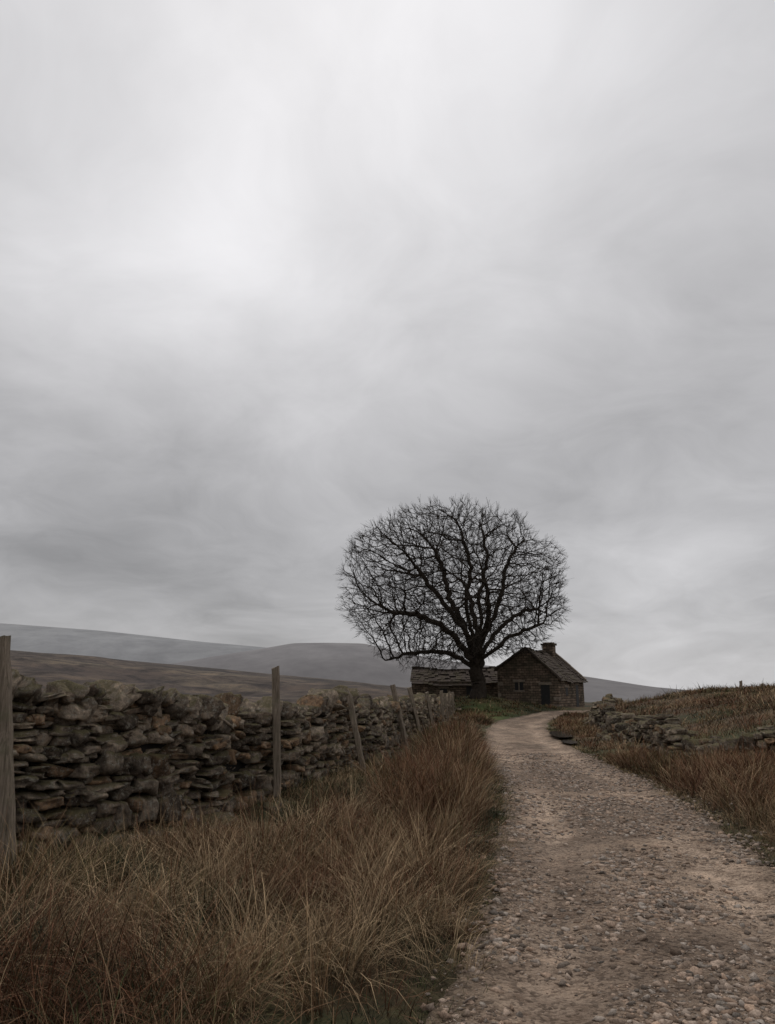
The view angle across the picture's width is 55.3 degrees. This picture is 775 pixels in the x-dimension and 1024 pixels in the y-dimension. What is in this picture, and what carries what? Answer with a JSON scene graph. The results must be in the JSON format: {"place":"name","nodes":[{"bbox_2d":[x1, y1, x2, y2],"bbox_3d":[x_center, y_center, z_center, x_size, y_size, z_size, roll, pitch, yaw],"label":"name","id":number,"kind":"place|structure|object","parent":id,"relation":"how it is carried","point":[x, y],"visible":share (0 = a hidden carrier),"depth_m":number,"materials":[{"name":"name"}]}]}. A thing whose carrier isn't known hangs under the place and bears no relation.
{"place":"outdoors","nodes":[
{"label":"outdoors","id":0,"kind":"place"},
{"bbox_2d":[0,623,265,663],"bbox_3d":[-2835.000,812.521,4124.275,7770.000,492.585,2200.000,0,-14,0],"label":"distant hill","id":1,"kind":"structure","parent":0,"point":[97,643],"depth_m":3698.71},
{"bbox_2d":[0,650,774,1023],"bbox_3d":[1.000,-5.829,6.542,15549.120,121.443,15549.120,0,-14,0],"label":"ground","id":2,"kind":"structure","parent":0,"point":[190,680],"depth_m":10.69,"materials":[{"name":"plant"}]},
{"bbox_2d":[0,635,16,874],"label":"fence post","id":3,"kind":"object","parent":2,"relation":"on","point":[7,786],"visible":0.75,"depth_m":6.28,"materials":[{"name":"wood"}]},
{"bbox_2d":[14,713,352,831],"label":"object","id":4,"kind":"object","parent":2,"relation":"on","point":[237,766],"depth_m":8.42,"materials":[{"name":"black stone"}]},
{"bbox_2d":[12,669,460,858],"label":"dry stone wall","id":5,"kind":"structure","parent":2,"relation":"on","point":[77,735],"depth_m":8.38,"materials":[{"name":"grey stone"}]},
{"bbox_2d":[271,666,281,797],"bbox_3d":[-1.548,3.224,10.333,0.212,2.127,0.113,0,-14,0],"label":"fence post","id":6,"kind":"object","parent":2,"relation":"on","point":[276,714],"visible":0.84,"depth_m":10.33,"materials":[{"name":"grey wood"}]},
{"bbox_2d":[346,694,366,774],"bbox_3d":[-0.491,3.933,12.528,0.438,1.663,0.119,0,-14,0],"label":"fence post","id":7,"kind":"object","parent":2,"relation":"on","point":[353,720],"visible":0.73,"depth_m":12.54,"materials":[{"name":"grey wood"}]},
{"bbox_2d":[390,684,408,749],"bbox_3d":[0.356,5.649,19.831,0.582,2.004,0.159,0,-14,0],"label":"fence post","id":8,"kind":"object","parent":2,"relation":"on","point":[399,713],"visible":0.71,"depth_m":19.80,"materials":[{"name":"grey wood"}]},
{"bbox_2d":[407,687,421,732],"bbox_3d":[0.916,6.553,23.626,0.573,1.890,0.159,0,-14,0],"label":"fence post","id":9,"kind":"object","parent":2,"relation":"on","point":[412,700],"visible":0.62,"depth_m":23.64,"materials":[{"name":"grey wood"}]},
{"bbox_2d":[425,692,433,724],"bbox_3d":[1.571,7.409,27.019,0.401,1.650,0.151,0,-14,0],"label":"fence post","id":10,"kind":"object","parent":2,"relation":"on","point":[429,707],"visible":0.69,"depth_m":27.02,"materials":[{"name":"grey wood"}]},
{"bbox_2d":[440,690,444,721],"bbox_3d":[2.335,8.462,31.391,0.206,1.750,0.151,0,-14,0],"label":"fence post","id":11,"kind":"object","parent":2,"relation":"on","point":[441,703],"visible":0.63,"depth_m":31.41,"materials":[{"name":"grey wood"}]},
{"bbox_2d":[443,693,448,720],"bbox_3d":[2.792,9.382,34.769,0.309,1.696,0.142,0,-14,0],"label":"fence post","id":12,"kind":"object","parent":2,"relation":"on","point":[445,701],"visible":0.64,"depth_m":34.79,"materials":[{"name":"grey wood"}]},
{"bbox_2d":[448,691,451,715],"bbox_3d":[3.228,10.134,38.188,0.189,1.729,0.150,-2,-14,7],"label":"fence post","id":13,"kind":"object","parent":2,"relation":"on","point":[449,698],"visible":0.6,"depth_m":38.20,"materials":[{"name":"grey wood"}]},
{"bbox_2d":[451,692,453,713],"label":"fence post","id":14,"kind":"object","parent":2,"relation":"on","point":[452,700],"visible":0.73,"depth_m":43.08,"materials":[{"name":"grey wood"}]},
{"bbox_2d":[335,493,572,698],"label":"bare sycamore tree","id":15,"kind":"object","parent":2,"relation":"on","point":[474,652],"visible":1,"depth_m":54.26,"materials":[{"name":"black plant"}]},
{"bbox_2d":[410,666,497,696],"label":"barn wing","id":16,"kind":"structure","parent":2,"relation":"on","point":[459,683],"depth_m":62.60,"materials":[{"name":"stone"}]},
{"bbox_2d":[498,649,584,706],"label":"walls","id":17,"kind":"structure","parent":2,"relation":"on","point":[530,670],"depth_m":57.26,"materials":[{"name":"stone"}]},
{"bbox_2d":[515,682,522,689],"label":"window void","id":18,"kind":"object","parent":17,"relation":"attached to","point":[521,685],"depth_m":57.33,"materials":[{"name":"black"}]},
{"bbox_2d":[493,649,587,683],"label":"roof","id":19,"kind":"structure","parent":17,"relation":"attached to","point":[562,668],"depth_m":59.33,"materials":[{"name":"stone"}]},
{"bbox_2d":[494,648,523,669],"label":"coping","id":20,"kind":"object","parent":19,"relation":"on","point":[511,656],"visible":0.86,"depth_m":58.13,"materials":[{"name":"stone"}]},
{"bbox_2d":[526,648,561,678],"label":"coping","id":21,"kind":"object","parent":19,"relation":"on","point":[547,666],"visible":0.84,"depth_m":56.48,"materials":[{"name":"stone"}]},
{"bbox_2d":[542,645,555,656],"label":"chimney stack","id":22,"kind":"object","parent":19,"relation":"on","point":[552,651],"visible":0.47,"depth_m":61.96,"materials":[{"name":"brown stone"}]},
{"bbox_2d":[556,653,586,679],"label":"coping","id":23,"kind":"object","parent":19,"relation":"on","point":[571,667],"visible":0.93,"depth_m":61.81,"materials":[{"name":"stone"}]},
{"bbox_2d":[538,682,550,684],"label":"door lintel","id":24,"kind":"structure","parent":17,"relation":"attached to","point":[544,683],"depth_m":56.27,"materials":[{"name":"stone"}]},
{"bbox_2d":[541,685,550,705],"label":"door void","id":25,"kind":"object","parent":17,"relation":"attached to","point":[545,694],"depth_m":56.11,"materials":[{"name":"black"}]},
{"bbox_2d":[575,685,578,706],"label":"door void","id":26,"kind":"object","parent":17,"relation":"attached to","point":[577,696],"depth_m":59.34,"materials":[{"name":"black"}]},
{"bbox_2d":[549,731,572,736],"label":"puddle","id":27,"kind":"object","parent":2,"relation":"on","point":[558,733],"visible":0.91,"depth_m":25.11,"materials":[{"name":"liquid"}]},
{"bbox_2d":[582,694,774,758],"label":"ruined stone wall","id":28,"kind":"structure","parent":2,"relation":"on","point":[605,716],"depth_m":17.31,"materials":[{"name":"grey stone"}]},
{"bbox_2d":[0,0,774,689],"label":"sky","id":29,"kind":"structure","parent":0,"point":[278,277],"materials":[{"name":"grey"}]},
{"bbox_2d":[172,643,685,701],"bbox_3d":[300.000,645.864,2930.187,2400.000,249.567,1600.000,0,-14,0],"label":"distant hill","id":30,"kind":"structure","parent":0,"point":[356,662],"depth_m":2516.12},
{"bbox_2d":[419,710,774,1023],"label":"gravel track","id":31,"kind":"structure","parent":0,"point":[528,997],"depth_m":5.54,"materials":[{"name":"brown gravel"}]},
{"bbox_2d":[561,740,577,743],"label":"puddle","id":32,"kind":"object","parent":31,"relation":"on","point":[569,741],"visible":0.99,"depth_m":22.40,"materials":[{"name":"liquid"}]}
]}

